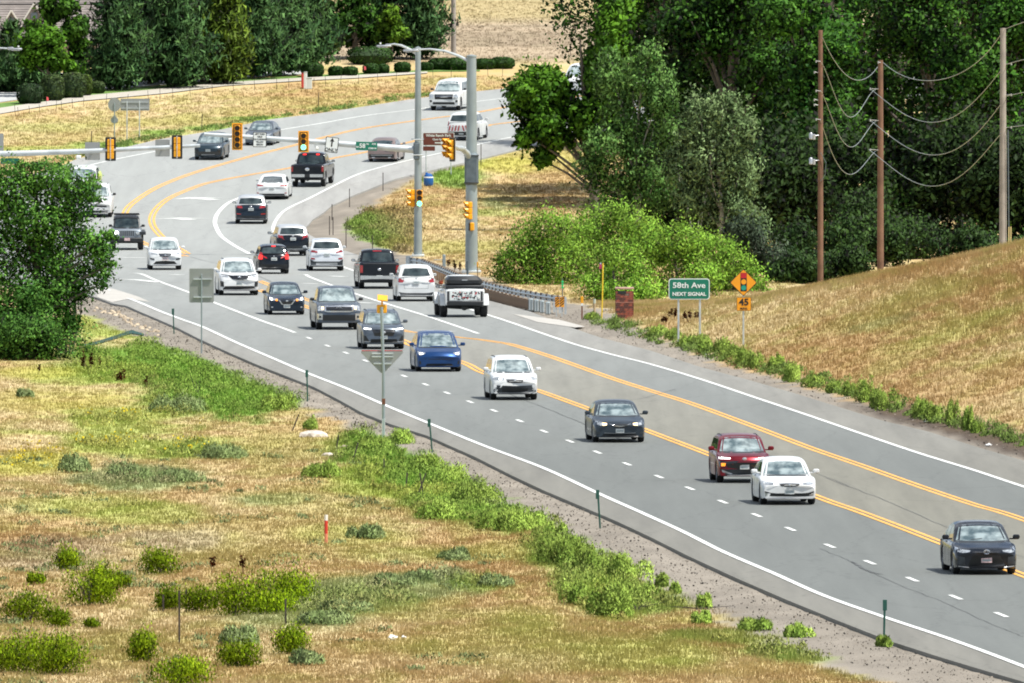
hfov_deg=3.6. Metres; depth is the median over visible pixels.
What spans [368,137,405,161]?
sedan
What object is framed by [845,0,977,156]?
cottonwood tree
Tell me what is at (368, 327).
crossover
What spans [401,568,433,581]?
sage clump
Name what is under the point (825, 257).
thicket shrub
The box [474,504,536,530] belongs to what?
weed clump
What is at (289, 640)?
rabbitbrush
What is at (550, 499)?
loose gravel
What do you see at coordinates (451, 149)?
traffic signal
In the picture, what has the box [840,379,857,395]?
weed clump
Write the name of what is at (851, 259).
thicket shrub
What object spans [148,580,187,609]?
rabbitbrush
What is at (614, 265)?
willow bush
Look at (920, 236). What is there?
thicket shrub
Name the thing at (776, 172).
thicket tree
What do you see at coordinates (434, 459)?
weed clump
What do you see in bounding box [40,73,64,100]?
clipped hedge
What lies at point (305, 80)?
utility cabinet
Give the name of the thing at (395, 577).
sage clump
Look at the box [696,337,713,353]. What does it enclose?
weed clump
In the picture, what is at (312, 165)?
pickup truck
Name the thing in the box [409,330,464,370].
electric crossover
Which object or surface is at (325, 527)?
marker post
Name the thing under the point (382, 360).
yield sign
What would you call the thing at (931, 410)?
weed clump
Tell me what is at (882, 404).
weed clump
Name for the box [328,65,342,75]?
clipped hedge
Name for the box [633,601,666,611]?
dead brush
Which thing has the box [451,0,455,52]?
utility pole
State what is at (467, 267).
service pipe
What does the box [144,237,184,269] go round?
crossover
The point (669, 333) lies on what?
weed clump
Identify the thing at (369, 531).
weed clump
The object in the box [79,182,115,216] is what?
suv
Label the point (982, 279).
hill grass
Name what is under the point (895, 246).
thicket shrub
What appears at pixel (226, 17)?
pine tree
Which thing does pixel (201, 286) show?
square sign
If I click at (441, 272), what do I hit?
guardrail
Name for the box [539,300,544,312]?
cushion barrier
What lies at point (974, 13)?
cottonwood tree
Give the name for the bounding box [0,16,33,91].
pine tree
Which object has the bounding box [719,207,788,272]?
silver poplar
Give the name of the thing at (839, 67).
power line
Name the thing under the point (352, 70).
clipped hedge
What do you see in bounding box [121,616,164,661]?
rabbitbrush
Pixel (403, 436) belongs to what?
weed clump
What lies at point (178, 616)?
fence post
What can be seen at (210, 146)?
crossover
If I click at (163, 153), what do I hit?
mast sign
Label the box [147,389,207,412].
weed clump
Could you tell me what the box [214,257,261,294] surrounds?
suv
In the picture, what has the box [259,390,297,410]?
weed clump
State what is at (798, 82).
cottonwood tree
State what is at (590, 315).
weed clump
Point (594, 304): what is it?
wooden post
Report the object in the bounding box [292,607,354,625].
sage clump
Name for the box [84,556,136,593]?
rabbitbrush
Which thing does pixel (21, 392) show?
weed clump
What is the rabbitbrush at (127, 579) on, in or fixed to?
on the ground at (330, 222)
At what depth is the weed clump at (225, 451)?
575.46 m
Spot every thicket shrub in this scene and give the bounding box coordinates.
[0,298,97,360]
[762,243,829,283]
[765,210,829,253]
[802,245,834,279]
[806,174,899,230]
[816,189,873,256]
[825,237,876,278]
[864,211,914,266]
[884,202,956,258]
[914,212,1007,260]
[988,227,1023,246]
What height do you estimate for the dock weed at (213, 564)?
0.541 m
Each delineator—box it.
[172,308,174,333]
[305,370,307,400]
[428,419,432,452]
[561,279,563,311]
[596,490,600,528]
[883,600,886,636]
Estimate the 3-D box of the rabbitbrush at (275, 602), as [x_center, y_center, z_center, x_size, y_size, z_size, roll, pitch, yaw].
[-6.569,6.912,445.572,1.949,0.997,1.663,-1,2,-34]
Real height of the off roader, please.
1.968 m
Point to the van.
(574, 72)
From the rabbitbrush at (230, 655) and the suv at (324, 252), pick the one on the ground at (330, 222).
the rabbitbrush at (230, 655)
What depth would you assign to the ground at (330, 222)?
629.92 m
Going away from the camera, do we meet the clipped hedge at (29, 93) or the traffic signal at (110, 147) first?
the traffic signal at (110, 147)
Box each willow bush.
[468,198,601,284]
[552,190,670,279]
[563,229,667,300]
[624,209,740,296]
[692,230,778,291]
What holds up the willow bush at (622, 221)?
on the ground at (330, 222)
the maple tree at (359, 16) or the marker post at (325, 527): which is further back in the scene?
the maple tree at (359, 16)
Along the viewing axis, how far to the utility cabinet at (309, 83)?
1139.42 m
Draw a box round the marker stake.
[581,296,582,318]
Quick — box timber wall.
[484,289,533,310]
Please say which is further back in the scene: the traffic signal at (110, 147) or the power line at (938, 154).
the traffic signal at (110, 147)
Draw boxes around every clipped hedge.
[16,82,43,103]
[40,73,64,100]
[61,72,86,97]
[83,74,92,95]
[92,80,105,92]
[301,62,323,76]
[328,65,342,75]
[343,65,358,75]
[346,46,393,64]
[362,63,379,73]
[378,63,389,72]
[393,61,410,71]
[421,61,433,70]
[429,57,449,69]
[444,57,466,69]
[476,58,495,68]
[491,57,515,68]
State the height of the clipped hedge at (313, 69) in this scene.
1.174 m
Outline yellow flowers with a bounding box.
[0,404,208,464]
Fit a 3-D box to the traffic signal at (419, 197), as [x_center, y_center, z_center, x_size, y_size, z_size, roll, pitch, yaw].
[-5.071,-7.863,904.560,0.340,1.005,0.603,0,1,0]
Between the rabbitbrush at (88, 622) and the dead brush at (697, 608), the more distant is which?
the dead brush at (697, 608)
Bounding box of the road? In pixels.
[0,82,1023,682]
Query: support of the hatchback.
on the road
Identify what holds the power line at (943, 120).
attached to the utility pole at (880, 217)
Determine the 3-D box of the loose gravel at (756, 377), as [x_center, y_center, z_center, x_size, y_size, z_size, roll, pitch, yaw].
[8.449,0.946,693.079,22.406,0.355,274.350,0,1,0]
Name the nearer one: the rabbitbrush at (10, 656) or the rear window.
the rabbitbrush at (10, 656)
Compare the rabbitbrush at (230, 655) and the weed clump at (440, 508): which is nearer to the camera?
the rabbitbrush at (230, 655)
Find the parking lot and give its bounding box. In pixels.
[0,69,300,101]
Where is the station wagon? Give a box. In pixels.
[483,355,540,399]
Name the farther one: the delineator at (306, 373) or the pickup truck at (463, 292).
the pickup truck at (463, 292)
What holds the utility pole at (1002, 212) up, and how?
on the ground at (330, 222)
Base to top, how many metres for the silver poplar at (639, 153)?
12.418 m
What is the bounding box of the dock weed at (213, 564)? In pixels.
[208,556,216,571]
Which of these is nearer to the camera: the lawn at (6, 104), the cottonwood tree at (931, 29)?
the cottonwood tree at (931, 29)
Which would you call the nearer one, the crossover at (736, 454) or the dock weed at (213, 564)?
the dock weed at (213, 564)
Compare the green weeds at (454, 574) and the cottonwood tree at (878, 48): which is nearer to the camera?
the green weeds at (454, 574)
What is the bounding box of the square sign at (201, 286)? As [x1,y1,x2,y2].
[189,269,213,353]
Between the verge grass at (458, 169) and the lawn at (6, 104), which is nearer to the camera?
the verge grass at (458, 169)
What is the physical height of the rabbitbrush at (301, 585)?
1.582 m
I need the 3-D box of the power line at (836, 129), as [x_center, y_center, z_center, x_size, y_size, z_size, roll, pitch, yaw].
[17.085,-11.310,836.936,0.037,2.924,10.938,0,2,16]
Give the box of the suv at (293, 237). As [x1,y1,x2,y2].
[267,224,308,255]
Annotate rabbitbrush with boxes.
[0,582,65,621]
[0,614,86,672]
[18,621,102,674]
[22,569,46,584]
[37,601,78,626]
[46,541,87,569]
[46,548,129,605]
[80,616,102,628]
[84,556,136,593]
[116,571,135,586]
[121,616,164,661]
[131,540,185,574]
[142,648,230,682]
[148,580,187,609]
[177,579,222,611]
[199,559,271,615]
[208,629,273,667]
[237,581,304,613]
[241,554,323,603]
[263,610,317,653]
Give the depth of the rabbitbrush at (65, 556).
475.84 m
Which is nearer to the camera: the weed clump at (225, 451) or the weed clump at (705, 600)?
the weed clump at (705, 600)
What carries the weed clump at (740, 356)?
on the ground at (330, 222)
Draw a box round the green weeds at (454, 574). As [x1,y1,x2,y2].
[64,316,832,658]
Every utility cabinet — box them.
[301,73,303,87]
[304,72,306,88]
[307,78,311,88]
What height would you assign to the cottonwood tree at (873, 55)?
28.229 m
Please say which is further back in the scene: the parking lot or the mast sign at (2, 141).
the parking lot
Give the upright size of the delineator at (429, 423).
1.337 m
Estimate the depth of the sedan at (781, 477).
529.41 m
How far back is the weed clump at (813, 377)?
662.09 m
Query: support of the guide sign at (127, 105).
on the ground at (330, 222)
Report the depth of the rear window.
966.32 m
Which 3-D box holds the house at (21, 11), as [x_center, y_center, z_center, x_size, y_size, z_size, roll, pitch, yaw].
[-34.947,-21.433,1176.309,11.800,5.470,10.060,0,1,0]
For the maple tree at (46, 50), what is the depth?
1127.41 m
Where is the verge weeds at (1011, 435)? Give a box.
[589,314,1023,447]
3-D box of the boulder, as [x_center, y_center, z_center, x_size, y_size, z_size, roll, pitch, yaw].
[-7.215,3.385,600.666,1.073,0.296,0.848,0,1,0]
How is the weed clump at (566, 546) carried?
on the ground at (330, 222)
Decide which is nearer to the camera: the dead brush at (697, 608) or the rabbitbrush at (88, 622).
the rabbitbrush at (88, 622)
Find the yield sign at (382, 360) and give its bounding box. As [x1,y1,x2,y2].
[361,295,402,436]
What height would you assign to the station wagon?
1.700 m
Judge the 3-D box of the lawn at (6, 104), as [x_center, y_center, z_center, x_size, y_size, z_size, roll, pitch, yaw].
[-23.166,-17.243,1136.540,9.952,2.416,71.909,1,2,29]
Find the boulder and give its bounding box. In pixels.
[299,430,327,436]
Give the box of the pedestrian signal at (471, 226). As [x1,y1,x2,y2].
[469,223,473,230]
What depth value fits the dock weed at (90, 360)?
683.81 m
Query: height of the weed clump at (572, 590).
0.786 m
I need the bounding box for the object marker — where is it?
[555,297,563,316]
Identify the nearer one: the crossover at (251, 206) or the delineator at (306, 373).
the delineator at (306, 373)
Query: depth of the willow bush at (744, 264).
829.91 m
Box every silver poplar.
[568,35,699,224]
[654,74,781,254]
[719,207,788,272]
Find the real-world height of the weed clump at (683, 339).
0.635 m
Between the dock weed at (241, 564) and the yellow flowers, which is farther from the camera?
the yellow flowers
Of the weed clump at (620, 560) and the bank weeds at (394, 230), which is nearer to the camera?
the weed clump at (620, 560)
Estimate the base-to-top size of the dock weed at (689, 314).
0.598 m
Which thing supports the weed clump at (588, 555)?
on the ground at (330, 222)
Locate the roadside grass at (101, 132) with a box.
[0,75,517,169]
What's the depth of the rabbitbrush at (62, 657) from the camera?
415.19 m
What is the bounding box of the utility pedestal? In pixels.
[434,255,445,266]
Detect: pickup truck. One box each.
[291,151,334,185]
[351,249,398,288]
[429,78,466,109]
[433,274,488,316]
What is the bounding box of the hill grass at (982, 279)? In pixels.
[568,237,1023,432]
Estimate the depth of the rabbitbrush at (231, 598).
445.28 m
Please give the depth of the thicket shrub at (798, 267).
847.67 m
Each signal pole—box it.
[0,46,199,156]
[204,42,423,256]
[403,47,480,272]
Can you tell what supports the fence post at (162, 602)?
on the ground at (330, 222)
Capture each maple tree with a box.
[4,15,81,75]
[32,0,92,74]
[318,0,348,58]
[326,0,380,52]
[373,2,410,51]
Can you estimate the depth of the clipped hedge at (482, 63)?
1166.86 m
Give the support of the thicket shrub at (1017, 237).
on the ground at (330, 222)
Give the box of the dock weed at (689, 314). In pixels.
[682,310,698,322]
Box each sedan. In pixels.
[244,120,280,144]
[256,174,294,198]
[262,281,307,314]
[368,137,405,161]
[585,399,647,441]
[751,456,818,503]
[940,520,1019,573]
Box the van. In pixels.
[566,63,580,90]
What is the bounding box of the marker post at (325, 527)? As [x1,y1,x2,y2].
[324,515,327,542]
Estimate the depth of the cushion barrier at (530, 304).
789.46 m
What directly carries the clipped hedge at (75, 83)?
on the lawn at (6, 104)
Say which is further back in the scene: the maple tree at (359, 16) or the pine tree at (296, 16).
the maple tree at (359, 16)
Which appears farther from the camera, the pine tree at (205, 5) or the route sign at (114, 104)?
the pine tree at (205, 5)
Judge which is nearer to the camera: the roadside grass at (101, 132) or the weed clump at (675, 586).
the weed clump at (675, 586)
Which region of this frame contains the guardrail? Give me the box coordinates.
[406,256,566,313]
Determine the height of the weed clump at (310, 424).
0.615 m
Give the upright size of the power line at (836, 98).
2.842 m
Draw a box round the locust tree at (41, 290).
[0,146,123,357]
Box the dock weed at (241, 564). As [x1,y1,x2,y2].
[238,555,245,572]
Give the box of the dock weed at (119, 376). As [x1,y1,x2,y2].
[115,369,125,385]
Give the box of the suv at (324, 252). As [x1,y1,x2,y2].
[303,238,345,270]
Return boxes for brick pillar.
[615,287,633,318]
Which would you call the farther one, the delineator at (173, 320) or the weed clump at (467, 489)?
the delineator at (173, 320)
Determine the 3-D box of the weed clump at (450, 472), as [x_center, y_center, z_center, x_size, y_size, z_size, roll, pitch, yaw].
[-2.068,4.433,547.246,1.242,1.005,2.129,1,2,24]
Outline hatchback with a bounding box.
[250,244,289,273]
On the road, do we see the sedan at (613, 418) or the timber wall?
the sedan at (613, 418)
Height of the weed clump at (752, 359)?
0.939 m
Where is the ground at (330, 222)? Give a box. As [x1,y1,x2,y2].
[0,0,1023,682]
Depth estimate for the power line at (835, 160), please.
835.25 m
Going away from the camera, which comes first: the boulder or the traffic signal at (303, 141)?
the boulder
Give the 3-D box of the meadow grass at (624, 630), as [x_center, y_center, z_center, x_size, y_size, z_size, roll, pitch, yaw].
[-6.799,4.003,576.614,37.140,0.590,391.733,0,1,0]
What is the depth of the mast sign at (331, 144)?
904.66 m
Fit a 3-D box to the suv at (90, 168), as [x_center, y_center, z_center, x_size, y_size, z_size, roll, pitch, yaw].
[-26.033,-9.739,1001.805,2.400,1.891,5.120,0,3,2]
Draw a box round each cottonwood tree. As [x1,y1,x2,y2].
[499,0,644,218]
[539,0,752,130]
[590,0,721,159]
[637,0,795,224]
[644,0,874,145]
[705,0,968,193]
[740,0,886,222]
[821,0,960,103]
[830,0,989,221]
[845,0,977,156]
[894,0,1022,131]
[903,0,1023,232]
[951,17,1023,129]
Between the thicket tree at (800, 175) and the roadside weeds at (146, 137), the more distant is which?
the roadside weeds at (146, 137)
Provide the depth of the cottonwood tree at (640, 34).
998.90 m
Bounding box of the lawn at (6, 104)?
[0,70,479,107]
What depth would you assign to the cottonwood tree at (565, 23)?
1008.08 m
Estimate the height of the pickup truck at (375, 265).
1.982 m
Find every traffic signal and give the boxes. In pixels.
[105,137,115,160]
[172,135,181,158]
[232,123,242,149]
[298,131,308,151]
[405,189,414,207]
[416,189,422,206]
[441,137,451,157]
[445,137,455,161]
[463,202,471,218]
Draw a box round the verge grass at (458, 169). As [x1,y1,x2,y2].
[349,144,797,312]
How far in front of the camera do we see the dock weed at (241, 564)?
472.65 m
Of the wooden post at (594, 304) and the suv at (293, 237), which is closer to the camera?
the wooden post at (594, 304)
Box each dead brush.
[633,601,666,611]
[670,606,727,609]
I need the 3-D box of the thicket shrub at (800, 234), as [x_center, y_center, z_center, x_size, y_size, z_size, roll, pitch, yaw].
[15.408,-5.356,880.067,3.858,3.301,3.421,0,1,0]
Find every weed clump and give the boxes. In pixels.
[15,388,34,397]
[56,450,92,472]
[106,459,154,479]
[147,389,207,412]
[153,467,206,482]
[200,440,248,459]
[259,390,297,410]
[299,459,343,476]
[302,415,318,429]
[345,522,386,538]
[352,431,390,450]
[388,427,415,443]
[410,450,446,471]
[414,496,461,519]
[427,460,472,484]
[436,545,469,560]
[449,478,505,504]
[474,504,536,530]
[523,509,547,529]
[536,528,587,564]
[538,519,569,537]
[557,577,587,604]
[571,541,609,572]
[582,310,598,319]
[585,578,634,617]
[603,547,655,581]
[632,579,663,598]
[647,324,668,335]
[654,571,669,586]
[664,327,682,339]
[668,580,681,593]
[675,333,691,346]
[690,331,710,343]
[690,609,711,624]
[694,591,712,608]
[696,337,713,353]
[712,335,734,352]
[719,343,738,357]
[723,345,746,364]
[736,615,773,631]
[743,348,765,368]
[768,352,784,368]
[781,359,800,381]
[782,620,815,637]
[800,372,824,387]
[825,379,842,393]
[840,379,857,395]
[853,374,874,402]
[868,389,888,406]
[869,383,901,410]
[874,634,893,646]
[910,395,928,418]
[923,401,944,421]
[945,397,960,424]
[961,405,973,430]
[969,418,984,432]
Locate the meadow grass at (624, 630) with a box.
[0,318,891,682]
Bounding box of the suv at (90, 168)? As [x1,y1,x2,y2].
[71,165,98,193]
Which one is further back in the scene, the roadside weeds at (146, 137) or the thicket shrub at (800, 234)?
the roadside weeds at (146, 137)
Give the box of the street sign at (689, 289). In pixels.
[669,279,709,341]
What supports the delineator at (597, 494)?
on the ground at (330, 222)
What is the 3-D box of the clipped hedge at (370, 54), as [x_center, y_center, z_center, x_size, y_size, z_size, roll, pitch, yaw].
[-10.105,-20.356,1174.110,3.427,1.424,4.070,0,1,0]
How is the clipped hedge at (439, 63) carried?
on the ground at (330, 222)
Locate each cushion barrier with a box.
[528,298,533,310]
[534,299,538,311]
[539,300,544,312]
[545,302,550,314]
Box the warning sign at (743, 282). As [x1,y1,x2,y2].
[730,269,756,344]
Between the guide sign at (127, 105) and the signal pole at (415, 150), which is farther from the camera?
the guide sign at (127, 105)
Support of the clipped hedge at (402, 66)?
on the lawn at (6, 104)
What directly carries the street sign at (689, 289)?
on the ground at (330, 222)
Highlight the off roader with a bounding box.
[109,213,145,249]
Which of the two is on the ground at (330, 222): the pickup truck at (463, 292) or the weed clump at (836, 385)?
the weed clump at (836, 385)
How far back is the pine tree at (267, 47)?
1152.67 m
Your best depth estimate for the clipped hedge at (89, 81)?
1129.15 m
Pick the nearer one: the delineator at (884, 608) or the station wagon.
the delineator at (884, 608)
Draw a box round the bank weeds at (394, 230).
[343,201,428,253]
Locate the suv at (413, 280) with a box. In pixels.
[389,264,435,300]
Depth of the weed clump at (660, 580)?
465.05 m
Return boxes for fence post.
[162,595,163,610]
[178,591,179,642]
[285,599,286,624]
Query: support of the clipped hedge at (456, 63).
on the lawn at (6, 104)
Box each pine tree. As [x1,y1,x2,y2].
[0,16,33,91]
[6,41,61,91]
[79,0,168,90]
[103,0,186,83]
[137,0,227,87]
[179,0,250,81]
[200,0,259,83]
[237,0,305,77]
[264,0,325,75]
[291,0,352,69]
[358,0,401,58]
[385,0,461,58]
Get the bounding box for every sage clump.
[217,623,260,644]
[287,646,326,664]
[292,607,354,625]
[317,598,373,612]
[371,570,417,587]
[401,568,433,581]
[476,571,514,587]
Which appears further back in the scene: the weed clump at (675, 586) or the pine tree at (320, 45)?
the pine tree at (320, 45)
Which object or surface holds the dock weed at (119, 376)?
on the ground at (330, 222)
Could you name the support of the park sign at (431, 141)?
on the ground at (330, 222)
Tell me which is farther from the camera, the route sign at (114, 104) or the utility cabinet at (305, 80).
the utility cabinet at (305, 80)
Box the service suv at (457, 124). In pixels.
[448,111,487,139]
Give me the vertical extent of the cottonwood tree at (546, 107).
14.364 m
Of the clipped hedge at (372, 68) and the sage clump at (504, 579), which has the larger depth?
the clipped hedge at (372, 68)
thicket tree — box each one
[603,120,709,237]
[655,75,798,240]
[738,72,852,237]
[769,70,906,236]
[841,105,955,222]
[874,63,1009,240]
[930,74,1023,242]
[983,69,1023,237]
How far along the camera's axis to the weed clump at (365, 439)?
582.16 m
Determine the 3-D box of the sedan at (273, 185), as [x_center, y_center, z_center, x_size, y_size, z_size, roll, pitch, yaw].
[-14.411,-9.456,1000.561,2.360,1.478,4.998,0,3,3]
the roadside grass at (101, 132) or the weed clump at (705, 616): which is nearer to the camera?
the weed clump at (705, 616)
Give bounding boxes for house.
[0,0,102,2]
[0,3,104,63]
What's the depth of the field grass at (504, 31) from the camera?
1216.61 m
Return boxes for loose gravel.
[70,297,1005,682]
[508,294,1018,454]
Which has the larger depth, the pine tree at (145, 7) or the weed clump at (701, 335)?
the pine tree at (145, 7)
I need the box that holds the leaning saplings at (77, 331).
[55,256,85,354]
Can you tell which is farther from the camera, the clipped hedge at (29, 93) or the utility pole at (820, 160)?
the clipped hedge at (29, 93)
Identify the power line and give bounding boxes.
[820,120,872,174]
[821,62,875,116]
[821,91,875,146]
[822,37,877,79]
[870,105,999,154]
[870,135,999,185]
[871,72,999,122]
[884,36,999,80]
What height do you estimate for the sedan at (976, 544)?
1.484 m
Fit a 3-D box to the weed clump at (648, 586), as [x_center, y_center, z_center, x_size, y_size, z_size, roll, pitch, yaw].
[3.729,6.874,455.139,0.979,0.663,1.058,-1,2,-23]
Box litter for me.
[388,634,397,639]
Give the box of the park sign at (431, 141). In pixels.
[423,133,453,173]
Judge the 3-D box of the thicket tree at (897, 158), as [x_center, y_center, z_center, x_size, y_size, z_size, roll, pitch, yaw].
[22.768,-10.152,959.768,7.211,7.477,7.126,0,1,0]
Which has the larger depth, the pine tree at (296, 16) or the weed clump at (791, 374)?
the pine tree at (296, 16)
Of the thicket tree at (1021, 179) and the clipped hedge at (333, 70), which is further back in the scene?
the clipped hedge at (333, 70)
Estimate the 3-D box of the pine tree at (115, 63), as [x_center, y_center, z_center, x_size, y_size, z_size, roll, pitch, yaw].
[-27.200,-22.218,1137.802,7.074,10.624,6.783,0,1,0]
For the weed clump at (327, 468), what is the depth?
551.53 m
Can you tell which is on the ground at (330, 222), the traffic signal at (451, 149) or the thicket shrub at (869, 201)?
the thicket shrub at (869, 201)
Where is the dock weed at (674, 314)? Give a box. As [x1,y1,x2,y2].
[667,308,676,317]
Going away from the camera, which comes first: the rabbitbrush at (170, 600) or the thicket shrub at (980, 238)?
the rabbitbrush at (170, 600)
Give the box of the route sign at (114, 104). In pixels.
[108,98,120,136]
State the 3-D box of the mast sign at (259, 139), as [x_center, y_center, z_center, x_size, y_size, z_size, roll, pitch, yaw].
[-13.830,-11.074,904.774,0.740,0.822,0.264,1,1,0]
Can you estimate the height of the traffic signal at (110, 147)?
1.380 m
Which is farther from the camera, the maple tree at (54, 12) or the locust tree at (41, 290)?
the maple tree at (54, 12)
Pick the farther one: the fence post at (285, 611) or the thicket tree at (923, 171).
the thicket tree at (923, 171)
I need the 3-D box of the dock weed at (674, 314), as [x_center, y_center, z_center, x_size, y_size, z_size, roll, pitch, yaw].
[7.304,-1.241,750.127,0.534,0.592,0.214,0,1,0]
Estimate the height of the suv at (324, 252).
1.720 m
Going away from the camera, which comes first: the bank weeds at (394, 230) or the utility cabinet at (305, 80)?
the bank weeds at (394, 230)
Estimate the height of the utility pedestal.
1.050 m
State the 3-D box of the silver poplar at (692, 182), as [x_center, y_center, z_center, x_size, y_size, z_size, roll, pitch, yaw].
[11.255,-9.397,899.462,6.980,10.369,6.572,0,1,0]
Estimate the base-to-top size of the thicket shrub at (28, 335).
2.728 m
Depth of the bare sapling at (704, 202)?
903.10 m
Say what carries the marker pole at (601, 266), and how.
on the ground at (330, 222)
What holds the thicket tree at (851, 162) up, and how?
on the ground at (330, 222)
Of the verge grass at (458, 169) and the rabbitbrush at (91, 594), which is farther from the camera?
the verge grass at (458, 169)
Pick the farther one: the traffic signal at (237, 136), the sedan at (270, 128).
the sedan at (270, 128)
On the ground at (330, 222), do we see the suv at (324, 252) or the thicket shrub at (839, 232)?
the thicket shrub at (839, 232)
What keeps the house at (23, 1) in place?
on the ground at (330, 222)
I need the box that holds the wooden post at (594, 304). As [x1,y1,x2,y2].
[593,299,595,311]
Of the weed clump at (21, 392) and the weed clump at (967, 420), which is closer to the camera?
the weed clump at (967, 420)
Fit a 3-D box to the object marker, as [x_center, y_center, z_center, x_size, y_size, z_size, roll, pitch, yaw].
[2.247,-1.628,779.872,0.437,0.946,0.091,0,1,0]
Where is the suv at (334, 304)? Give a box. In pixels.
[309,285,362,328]
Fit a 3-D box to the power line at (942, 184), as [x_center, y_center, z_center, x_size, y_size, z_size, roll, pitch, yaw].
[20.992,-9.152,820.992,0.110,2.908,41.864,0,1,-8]
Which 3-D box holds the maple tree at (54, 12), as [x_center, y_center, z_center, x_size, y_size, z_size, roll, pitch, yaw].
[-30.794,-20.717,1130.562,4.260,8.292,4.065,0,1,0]
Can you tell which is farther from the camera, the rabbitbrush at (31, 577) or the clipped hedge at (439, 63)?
the clipped hedge at (439, 63)
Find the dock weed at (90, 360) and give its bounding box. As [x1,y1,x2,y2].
[81,349,101,371]
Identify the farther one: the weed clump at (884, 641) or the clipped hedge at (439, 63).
the clipped hedge at (439, 63)
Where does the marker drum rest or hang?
on the ground at (330, 222)
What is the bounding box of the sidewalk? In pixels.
[0,71,426,113]
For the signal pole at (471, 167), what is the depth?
871.79 m
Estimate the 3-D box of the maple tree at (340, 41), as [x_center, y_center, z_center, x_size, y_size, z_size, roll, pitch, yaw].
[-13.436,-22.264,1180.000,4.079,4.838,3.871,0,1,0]
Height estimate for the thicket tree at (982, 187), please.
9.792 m
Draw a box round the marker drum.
[423,172,433,185]
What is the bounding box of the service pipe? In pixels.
[466,261,468,274]
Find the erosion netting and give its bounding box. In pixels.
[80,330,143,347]
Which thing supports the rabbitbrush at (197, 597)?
on the ground at (330, 222)
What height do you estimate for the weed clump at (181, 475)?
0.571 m
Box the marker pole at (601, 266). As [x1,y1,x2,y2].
[599,263,603,318]
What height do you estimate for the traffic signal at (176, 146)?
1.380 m
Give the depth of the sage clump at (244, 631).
429.51 m
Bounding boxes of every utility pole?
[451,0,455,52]
[809,30,825,281]
[870,60,883,269]
[999,28,1011,242]
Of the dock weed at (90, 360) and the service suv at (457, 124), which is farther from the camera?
the service suv at (457, 124)
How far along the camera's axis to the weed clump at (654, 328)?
736.16 m
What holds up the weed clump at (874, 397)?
on the ground at (330, 222)
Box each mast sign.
[0,134,3,150]
[1,158,18,163]
[85,142,99,159]
[155,140,169,156]
[253,132,266,146]
[325,136,338,152]
[356,142,376,150]
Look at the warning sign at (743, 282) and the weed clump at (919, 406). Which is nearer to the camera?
the weed clump at (919, 406)
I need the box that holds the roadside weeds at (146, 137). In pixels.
[36,90,430,166]
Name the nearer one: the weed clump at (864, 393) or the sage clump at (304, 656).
the sage clump at (304, 656)
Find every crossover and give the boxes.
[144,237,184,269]
[193,132,229,159]
[232,194,270,223]
[356,308,407,348]
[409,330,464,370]
[708,433,773,481]
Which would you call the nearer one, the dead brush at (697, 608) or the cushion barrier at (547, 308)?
the dead brush at (697, 608)
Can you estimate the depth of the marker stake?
774.57 m
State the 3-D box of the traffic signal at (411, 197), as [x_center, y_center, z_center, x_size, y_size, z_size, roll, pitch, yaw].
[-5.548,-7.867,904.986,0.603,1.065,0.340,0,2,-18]
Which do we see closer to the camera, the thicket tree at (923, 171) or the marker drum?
the thicket tree at (923, 171)
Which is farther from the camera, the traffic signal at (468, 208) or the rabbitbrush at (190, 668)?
the traffic signal at (468, 208)
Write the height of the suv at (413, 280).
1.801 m
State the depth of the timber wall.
802.67 m
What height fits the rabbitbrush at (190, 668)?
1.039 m
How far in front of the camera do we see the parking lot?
1135.48 m
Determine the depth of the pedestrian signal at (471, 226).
871.60 m
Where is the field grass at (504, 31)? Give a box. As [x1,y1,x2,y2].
[320,0,597,63]
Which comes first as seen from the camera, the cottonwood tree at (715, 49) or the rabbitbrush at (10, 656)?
the rabbitbrush at (10, 656)
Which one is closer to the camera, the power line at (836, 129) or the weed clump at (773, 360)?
the weed clump at (773, 360)
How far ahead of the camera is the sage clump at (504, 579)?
463.94 m
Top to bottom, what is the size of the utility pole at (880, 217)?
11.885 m
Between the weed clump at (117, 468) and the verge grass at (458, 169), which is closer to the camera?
the weed clump at (117, 468)
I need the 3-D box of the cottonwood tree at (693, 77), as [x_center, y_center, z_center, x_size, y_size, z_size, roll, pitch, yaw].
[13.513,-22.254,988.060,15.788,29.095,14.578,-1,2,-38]
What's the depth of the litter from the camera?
430.34 m
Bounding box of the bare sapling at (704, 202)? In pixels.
[677,146,715,255]
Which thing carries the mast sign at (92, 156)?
attached to the signal pole at (62, 151)
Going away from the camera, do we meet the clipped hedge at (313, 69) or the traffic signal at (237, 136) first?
the traffic signal at (237, 136)
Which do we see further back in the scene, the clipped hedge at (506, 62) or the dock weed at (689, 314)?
the clipped hedge at (506, 62)
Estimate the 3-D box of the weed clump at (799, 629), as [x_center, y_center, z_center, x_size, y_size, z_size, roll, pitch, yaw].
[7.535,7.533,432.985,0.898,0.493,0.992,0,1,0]
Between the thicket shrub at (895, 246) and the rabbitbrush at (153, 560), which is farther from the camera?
the thicket shrub at (895, 246)
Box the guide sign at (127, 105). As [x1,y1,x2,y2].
[120,99,148,138]

